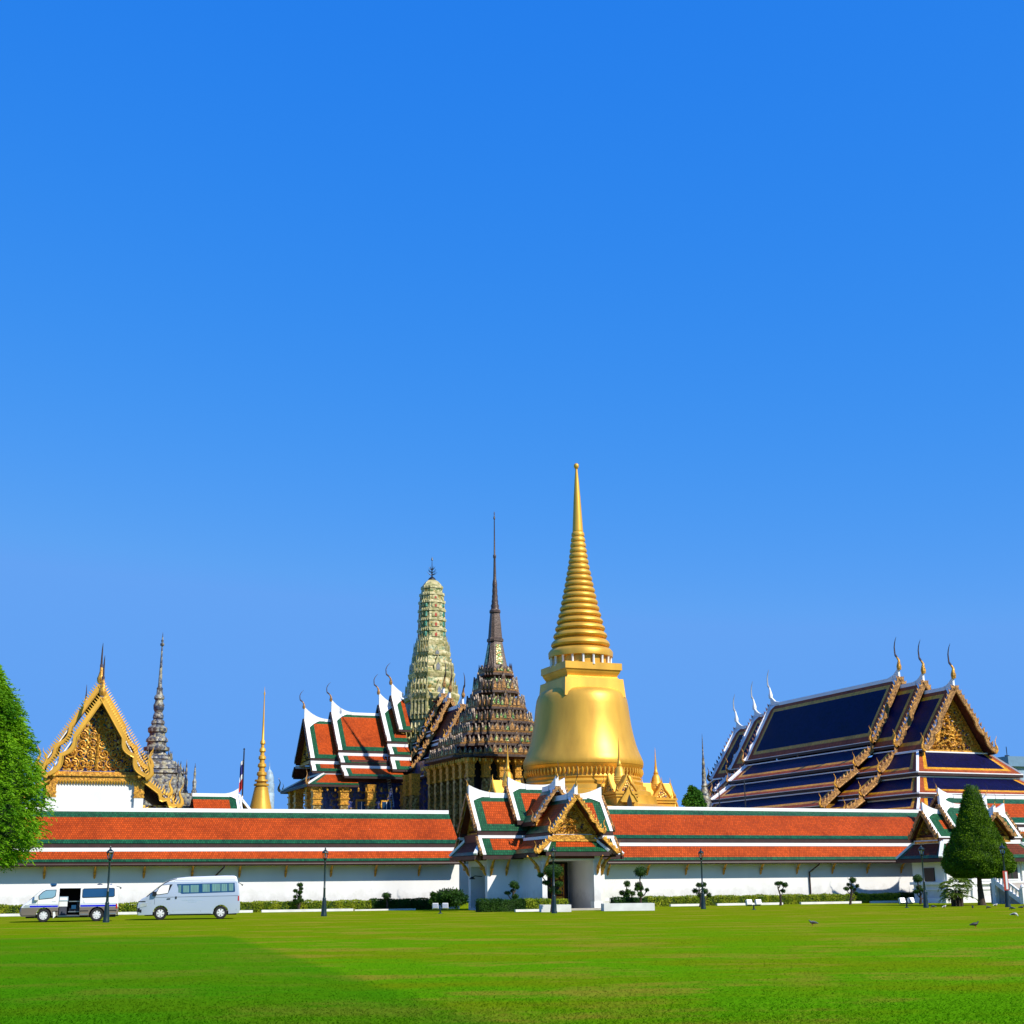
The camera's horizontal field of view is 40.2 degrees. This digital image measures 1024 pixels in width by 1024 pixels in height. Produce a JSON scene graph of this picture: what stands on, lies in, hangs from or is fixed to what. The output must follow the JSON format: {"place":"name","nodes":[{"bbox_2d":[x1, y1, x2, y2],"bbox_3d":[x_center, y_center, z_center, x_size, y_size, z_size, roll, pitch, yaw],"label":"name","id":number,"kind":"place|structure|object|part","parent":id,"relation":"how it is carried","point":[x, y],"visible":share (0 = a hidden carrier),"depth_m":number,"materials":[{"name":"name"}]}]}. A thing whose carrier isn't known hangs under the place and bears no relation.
{"place":"outdoors","nodes":[
{"label":"outdoors","id":0,"kind":"place"},
{"bbox_2d":[28,646,183,807],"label":"golden gable hall","id":1,"kind":"structure","parent":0,"point":[102,740],"depth_m":124.75,"materials":[{"name":"gold"}]},
{"bbox_2d":[140,634,184,804],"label":"grey spire","id":2,"kind":"structure","parent":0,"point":[166,768],"depth_m":137.75,"materials":[{"name":"stone"}]},
{"bbox_2d":[190,788,242,808],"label":"hall","id":3,"kind":"structure","parent":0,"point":[231,800],"depth_m":128.03,"materials":[{"name":"orange tile"}]},
{"bbox_2d":[242,748,244,795],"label":"flagpole","id":4,"kind":"object","parent":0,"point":[243,771],"visible":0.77,"depth_m":147.92,"materials":[{"name":"metal"}]},
{"bbox_2d":[239,760,242,791],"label":"flag","id":5,"kind":"object","parent":4,"relation":"hanging from","point":[241,774],"visible":1,"depth_m":147.92,"materials":[{"name":"multicoloured fabric"}]},
{"bbox_2d":[241,796,250,808],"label":"white gable pavilion","id":6,"kind":"structure","parent":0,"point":[245,805],"depth_m":131.47,"materials":[{"name":"white paint"}]},
{"bbox_2d":[250,689,271,808],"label":"gold spire","id":7,"kind":"structure","parent":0,"point":[260,798],"depth_m":137.30,"materials":[{"name":"gold metal"}]},
{"bbox_2d":[0,902,1023,1023],"bbox_3d":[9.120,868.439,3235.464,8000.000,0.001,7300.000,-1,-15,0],"label":"lawn","id":8,"kind":"structure","parent":0,"point":[785,920],"depth_m":30.20,"materials":[{"name":"green plant"}]},
{"bbox_2d":[0,665,57,872],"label":"feathery tree","id":9,"kind":"object","parent":8,"relation":"on","point":[18,769],"visible":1,"depth_m":50.93,"materials":[{"name":"green plant"}]},
{"bbox_2d":[20,883,120,921],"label":"van","id":10,"kind":"object","parent":8,"relation":"on","point":[71,901],"visible":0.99,"depth_m":72.57,"materials":[{"name":"white paint"}]},
{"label":"window","id":11,"kind":"part","parent":10,"relation":"part of","materials":[{"name":"blue glass"}]},
{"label":"window","id":12,"kind":"part","parent":10,"relation":"part of","materials":[{"name":"blue glass"}]},
{"bbox_2d":[103,846,113,922],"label":"lamp post","id":13,"kind":"object","parent":8,"relation":"on","point":[110,851],"visible":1,"depth_m":70.20,"materials":[{"name":"metal"}]},
{"bbox_2d":[173,762,196,807],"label":"pinnacled shrine","id":14,"kind":"object","parent":8,"relation":"on","point":[186,796],"visible":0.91,"depth_m":129.07,"materials":[{"name":"grey stone"}]},
{"bbox_2d":[0,899,371,913],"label":"hedge","id":15,"kind":"object","parent":8,"relation":"on","point":[257,906],"visible":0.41,"depth_m":97.31,"materials":[{"name":"green plant"}]},
{"bbox_2d":[137,876,242,919],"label":"minibus","id":16,"kind":"object","parent":8,"relation":"on","point":[202,895],"visible":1,"depth_m":74.98,"materials":[{"name":"silver paint"}]},
{"bbox_2d":[156,884,172,894],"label":"window","id":17,"kind":"structure","parent":16,"relation":"in","point":[163,889],"depth_m":74.71,"materials":[{"name":"white glass"}]},
{"bbox_2d":[177,883,234,893],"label":"window","id":18,"kind":"structure","parent":16,"relation":"in","point":[201,887],"depth_m":75.23,"materials":[{"name":"blue glass"}]},
{"bbox_2d":[0,807,463,908],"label":"gallery","id":19,"kind":"object","parent":8,"relation":"on","point":[268,854],"visible":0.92,"depth_m":100.06,"materials":[{"name":"orange tile"}]},
{"bbox_2d":[265,763,274,808],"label":"scaffolded prang","id":20,"kind":"structure","parent":8,"relation":"on","point":[269,776],"depth_m":171.79,"materials":[{"name":"white"}]},
{"bbox_2d":[293,882,303,908],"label":"topiary","id":21,"kind":"object","parent":8,"relation":"on","point":[298,900],"visible":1,"depth_m":97.36,"materials":[{"name":"green plant"}]},
{"bbox_2d":[321,847,328,915],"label":"lamp post","id":22,"kind":"object","parent":8,"relation":"on","point":[324,907],"visible":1,"depth_m":80.07,"materials":[{"name":"metal"}]},
{"bbox_2d":[277,558,465,809],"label":"temple","id":23,"kind":"structure","parent":8,"relation":"on","point":[341,762],"depth_m":182.33,"materials":[{"name":"orange tile"}]},
{"bbox_2d":[355,799,365,809],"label":"window","id":24,"kind":"structure","parent":23,"relation":"in","point":[359,803],"depth_m":177.92,"materials":[{"name":"blue glass"}]},
{"bbox_2d":[380,799,391,809],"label":"window","id":25,"kind":"structure","parent":23,"relation":"in","point":[384,804],"depth_m":179.14,"materials":[{"name":"blue glass"}]},
{"bbox_2d":[384,755,393,807],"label":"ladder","id":26,"kind":"object","parent":23,"relation":"attached to","point":[390,786],"visible":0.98,"depth_m":178.31,"materials":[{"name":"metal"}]},
{"bbox_2d":[381,892,391,908],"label":"topiary","id":27,"kind":"object","parent":8,"relation":"on","point":[386,896],"visible":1,"depth_m":99.27,"materials":[{"name":"green plant"}]},
{"bbox_2d":[369,897,431,909],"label":"hedge","id":28,"kind":"object","parent":8,"relation":"on","point":[418,903],"visible":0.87,"depth_m":100.31,"materials":[{"name":"green plant"}]},
{"bbox_2d":[432,903,447,913],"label":"floodlight","id":29,"kind":"object","parent":8,"relation":"on","point":[436,907],"visible":1,"depth_m":84.31,"materials":[{"name":"paint"}]},
{"bbox_2d":[428,887,468,908],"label":"bush","id":30,"kind":"object","parent":8,"relation":"on","point":[456,898],"visible":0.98,"depth_m":92.22,"materials":[{"name":"green plant"}]},
{"bbox_2d":[0,900,906,915],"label":"kerb","id":31,"kind":"structure","parent":8,"relation":"on","point":[516,910],"depth_m":98.15,"materials":[{"name":"paint"}]},
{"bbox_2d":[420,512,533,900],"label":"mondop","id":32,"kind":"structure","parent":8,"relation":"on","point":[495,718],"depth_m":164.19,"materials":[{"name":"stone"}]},
{"bbox_2d":[475,898,525,911],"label":"hedge","id":33,"kind":"object","parent":8,"relation":"on","point":[498,905],"visible":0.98,"depth_m":88.23,"materials":[{"name":"green plant"}]},
{"bbox_2d":[504,880,519,899],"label":"topiary","id":34,"kind":"object","parent":8,"relation":"on","point":[514,885],"visible":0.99,"depth_m":89.59,"materials":[{"name":"green plant"}]},
{"bbox_2d":[449,761,623,909],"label":"gatehouse","id":35,"kind":"object","parent":8,"relation":"on","point":[516,831],"visible":0.98,"depth_m":94.58,"materials":[{"name":"white paint"}]},
{"bbox_2d":[547,862,567,899],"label":"doorway","id":36,"kind":"structure","parent":35,"relation":"in","point":[566,863],"depth_m":95.91,"materials":[{"name":"stone"}]},
{"bbox_2d":[551,864,564,898],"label":"door","id":37,"kind":"structure","parent":35,"relation":"in","point":[562,889],"depth_m":94.66,"materials":[{"name":"paint"}]},
{"bbox_2d":[524,897,569,908],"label":"hedge","id":38,"kind":"object","parent":8,"relation":"on","point":[533,903],"visible":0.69,"depth_m":89.22,"materials":[{"name":"green plant"}]},
{"bbox_2d":[537,863,563,911],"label":"topiary","id":39,"kind":"object","parent":8,"relation":"on","point":[548,871],"visible":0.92,"depth_m":84.87,"materials":[{"name":"green plant"}]},
{"bbox_2d":[550,846,556,912],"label":"lamp post","id":40,"kind":"object","parent":8,"relation":"on","point":[554,905],"visible":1,"depth_m":81.78,"materials":[{"name":"metal"}]},
{"bbox_2d":[539,904,570,911],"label":"planter","id":41,"kind":"object","parent":8,"relation":"on","point":[560,908],"visible":0.57,"depth_m":85.71,"materials":[{"name":"paint"}]},
{"bbox_2d":[488,463,678,806],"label":"golden chedi","id":42,"kind":"structure","parent":8,"relation":"on","point":[582,723],"depth_m":145.81,"materials":[{"name":"gold metal"}]},
{"bbox_2d":[601,903,654,910],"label":"planter","id":43,"kind":"object","parent":8,"relation":"on","point":[627,906],"visible":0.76,"depth_m":87.21,"materials":[{"name":"paint"}]},
{"bbox_2d":[619,880,635,896],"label":"topiary","id":44,"kind":"object","parent":43,"relation":"in","point":[627,892],"visible":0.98,"depth_m":93.49,"materials":[{"name":"green plant"}]},
{"bbox_2d":[609,896,647,902],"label":"hedge","id":45,"kind":"object","parent":43,"relation":"in","point":[618,899],"visible":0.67,"depth_m":91.11,"materials":[{"name":"green plant"}]},
{"bbox_2d":[633,866,649,902],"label":"topiary","id":46,"kind":"object","parent":8,"relation":"on","point":[640,872],"visible":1,"depth_m":90.79,"materials":[{"name":"green plant"}]},
{"bbox_2d":[681,785,707,806],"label":"round tree","id":47,"kind":"object","parent":8,"relation":"on","point":[694,797],"visible":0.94,"depth_m":146.54,"materials":[{"name":"green plant"}]},
{"bbox_2d":[692,882,711,906],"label":"topiary","id":48,"kind":"object","parent":8,"relation":"on","point":[698,893],"visible":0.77,"depth_m":99.25,"materials":[{"name":"green plant"}]},
{"bbox_2d":[698,848,705,908],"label":"lamp post","id":49,"kind":"object","parent":8,"relation":"on","point":[703,904],"visible":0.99,"depth_m":90.87,"materials":[{"name":"metal"}]},
{"bbox_2d":[701,738,711,806],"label":"grey green spire","id":50,"kind":"structure","parent":8,"relation":"on","point":[705,794],"depth_m":162.01,"materials":[{"name":"stone"}]},
{"bbox_2d":[744,780,745,807],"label":"thin pole","id":51,"kind":"object","parent":8,"relation":"on","point":[744,794],"visible":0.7,"depth_m":135.44,"materials":[{"name":"metal"}]},
{"bbox_2d":[745,899,761,909],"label":"floodlight","id":52,"kind":"object","parent":8,"relation":"on","point":[757,902],"visible":0.97,"depth_m":86.15,"materials":[{"name":"paint"}]},
{"bbox_2d":[604,806,920,902],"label":"gallery","id":53,"kind":"object","parent":8,"relation":"on","point":[760,851],"visible":0.76,"depth_m":111.27,"materials":[{"name":"orange tile"}]},
{"bbox_2d":[643,892,900,905],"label":"hedge","id":54,"kind":"object","parent":8,"relation":"on","point":[790,898],"visible":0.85,"depth_m":107.84,"materials":[{"name":"green plant"}]},
{"bbox_2d":[774,881,788,905],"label":"topiary","id":55,"kind":"object","parent":8,"relation":"on","point":[779,884],"visible":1,"depth_m":102.12,"materials":[{"name":"green plant"}]},
{"bbox_2d":[843,877,858,904],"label":"topiary","id":56,"kind":"object","parent":8,"relation":"on","point":[851,887],"visible":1,"depth_m":103.08,"materials":[{"name":"green plant"}]},
{"bbox_2d":[896,892,914,899],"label":"hedge","id":57,"kind":"object","parent":8,"relation":"on","point":[905,895],"visible":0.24,"depth_m":112.16,"materials":[{"name":"green plant"}]},
{"bbox_2d":[898,898,913,907],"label":"floodlight","id":58,"kind":"object","parent":8,"relation":"on","point":[902,900],"visible":0.94,"depth_m":87.22,"materials":[{"name":"paint"}]},
{"bbox_2d":[912,874,927,903],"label":"topiary","id":59,"kind":"object","parent":8,"relation":"on","point":[917,878],"visible":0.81,"depth_m":101.16,"materials":[{"name":"green plant"}]},
{"bbox_2d":[918,844,928,907],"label":"lamp post","id":60,"kind":"object","parent":8,"relation":"on","point":[925,899],"visible":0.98,"depth_m":86.83,"materials":[{"name":"metal"}]},
{"bbox_2d":[938,877,977,906],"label":"palm clump","id":61,"kind":"object","parent":8,"relation":"on","point":[956,896],"visible":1,"depth_m":90.29,"materials":[{"name":"green plant"}]},
{"bbox_2d":[896,786,1023,902],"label":"pavilion","id":62,"kind":"structure","parent":8,"relation":"on","point":[931,830],"depth_m":108.33,"materials":[{"name":"white paint"}]},
{"bbox_2d":[924,868,934,880],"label":"window","id":63,"kind":"structure","parent":62,"relation":"in","point":[929,873],"depth_m":107.63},
{"bbox_2d":[1008,862,1019,880],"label":"window","id":64,"kind":"structure","parent":62,"relation":"in","point":[1014,876],"depth_m":108.47,"materials":[{"name":"white"}]},
{"bbox_2d":[929,779,1023,842],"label":"gallery","id":65,"kind":"object","parent":8,"relation":"on","point":[1014,807],"visible":0.06,"depth_m":119.18,"materials":[{"name":"white tile"}]},
{"bbox_2d":[940,783,1016,904],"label":"cone tree","id":66,"kind":"object","parent":8,"relation":"on","point":[971,850],"visible":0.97,"depth_m":93.67,"materials":[{"name":"green plant"}]},
{"bbox_2d":[999,843,1010,906],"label":"lamp post","id":67,"kind":"object","parent":8,"relation":"on","point":[1006,882],"visible":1,"depth_m":86.07,"materials":[{"name":"metal"}]},
{"bbox_2d":[990,877,1023,903],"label":"staircase","id":68,"kind":"structure","parent":8,"relation":"on","point":[1015,892],"depth_m":99.24,"materials":[{"name":"stone"}]},
{"bbox_2d":[0,0,1023,808],"label":"sky","id":69,"kind":"structure","parent":0,"point":[298,298],"materials":[{"name":"blue"}]},
{"bbox_2d":[700,638,1023,809],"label":"ordination hall","id":70,"kind":"structure","parent":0,"point":[916,737],"depth_m":155.90,"materials":[{"name":"blue tile"}]},
{"bbox_2d":[997,747,1023,779],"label":"building","id":71,"kind":"structure","parent":0,"point":[1016,762],"depth_m":225.55,"materials":[{"name":"metal"}]}
]}

